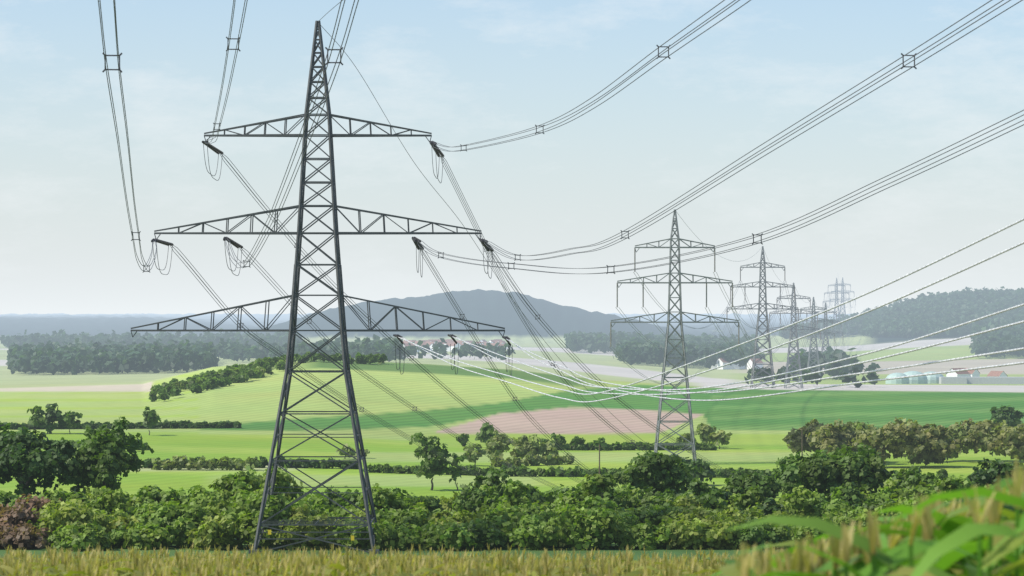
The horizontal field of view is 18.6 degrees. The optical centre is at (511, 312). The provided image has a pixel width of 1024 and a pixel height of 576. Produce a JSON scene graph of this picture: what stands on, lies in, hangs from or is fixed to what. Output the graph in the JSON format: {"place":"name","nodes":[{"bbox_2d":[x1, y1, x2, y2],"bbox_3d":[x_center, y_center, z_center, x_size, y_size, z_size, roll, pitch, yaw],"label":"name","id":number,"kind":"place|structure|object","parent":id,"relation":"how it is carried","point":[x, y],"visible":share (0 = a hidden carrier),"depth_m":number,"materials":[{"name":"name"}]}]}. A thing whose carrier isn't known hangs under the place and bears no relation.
{"place":"outdoors","nodes":[
{"label":"outdoors","id":0,"kind":"place"},
{"bbox_2d":[0,289,1023,563],"bbox_3d":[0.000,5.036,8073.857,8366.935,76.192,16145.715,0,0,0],"label":"terrain","id":1,"kind":"structure","parent":0,"point":[760,427],"depth_m":874.60,"materials":[{"name":"green plant"}]},
{"bbox_2d":[0,457,1023,575],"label":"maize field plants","id":2,"kind":"object","parent":1,"relation":"on","point":[974,534],"visible":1,"depth_m":19.76,"materials":[{"name":"green plant"}]},
{"bbox_2d":[0,286,1023,387],"bbox_3d":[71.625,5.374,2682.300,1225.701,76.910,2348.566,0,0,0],"label":"forest leaves","id":3,"kind":"object","parent":1,"relation":"on","point":[921,315],"visible":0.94,"depth_m":2428.72,"materials":[{"name":"green plant"}]},
{"bbox_2d":[0,416,1023,551],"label":"hedge trees","id":4,"kind":"object","parent":1,"relation":"on","point":[483,513],"depth_m":350.32,"materials":[{"name":"green plant"}]},
{"bbox_2d":[0,351,1023,497],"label":"valley trees","id":5,"kind":"object","parent":1,"relation":"on","point":[1001,432],"depth_m":607.37,"materials":[{"name":"green plant"}]},
{"bbox_2d":[98,0,1023,553],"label":"pylon","id":6,"kind":"object","parent":1,"relation":"on","point":[340,330],"visible":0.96,"depth_m":330.39,"materials":[{"name":"metal"}]},
{"bbox_2d":[599,431,802,473],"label":"wooden posts","id":7,"kind":"object","parent":1,"relation":"on","point":[599,451],"visible":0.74,"depth_m":497.46,"materials":[{"name":"brown wood"}]},
{"bbox_2d":[403,339,1006,376],"bbox_3d":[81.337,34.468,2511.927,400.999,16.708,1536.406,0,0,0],"label":"buildings","id":8,"kind":"structure","parent":1,"relation":"on","point":[976,373],"depth_m":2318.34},
{"bbox_2d":[610,209,854,460],"bbox_3d":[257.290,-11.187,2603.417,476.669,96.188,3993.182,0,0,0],"label":"pylon","id":9,"kind":"object","parent":1,"relation":"on","point":[683,355],"visible":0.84,"depth_m":610.87,"materials":[{"name":"metal"}]},
{"bbox_2d":[727,247,798,387],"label":"pylon","id":10,"kind":"object","parent":1,"relation":"on","point":[766,316],"visible":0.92,"depth_m":1096.23,"materials":[{"name":"metal"}]},
{"bbox_2d":[766,283,820,387],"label":"pylon","id":11,"kind":"object","parent":1,"relation":"on","point":[796,344],"visible":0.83,"depth_m":1461.27,"materials":[{"name":"metal"}]},
{"bbox_2d":[792,297,834,375],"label":"pylon","id":12,"kind":"object","parent":1,"relation":"on","point":[815,337],"visible":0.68,"depth_m":1849.10,"materials":[{"name":"metal"}]},
{"bbox_2d":[808,303,842,369],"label":"pylon","id":13,"kind":"object","parent":1,"relation":"on","point":[827,330],"visible":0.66,"depth_m":2249.05,"materials":[{"name":"metal"}]},
{"bbox_2d":[824,279,850,321],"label":"pylon","id":14,"kind":"object","parent":1,"relation":"on","point":[836,299],"visible":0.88,"depth_m":3699.10,"materials":[{"name":"metal"}]},
{"bbox_2d":[831,277,855,316],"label":"pylon","id":15,"kind":"object","parent":1,"relation":"on","point":[843,290],"visible":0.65,"depth_m":4148.91,"materials":[{"name":"metal"}]},
{"bbox_2d":[885,371,943,383],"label":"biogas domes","id":16,"kind":"structure","parent":1,"relation":"on","point":[930,379],"depth_m":1706.05,"materials":[{"name":"white plastic"}]},
{"bbox_2d":[939,377,1023,383],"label":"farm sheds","id":17,"kind":"object","parent":1,"relation":"on","point":[981,380],"visible":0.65,"depth_m":1714.00,"materials":[{"name":"white metal"}]},
{"bbox_2d":[0,0,1023,314],"label":"sky","id":18,"kind":"structure","parent":0,"point":[463,72],"materials":[{"name":"blue"}]}
]}

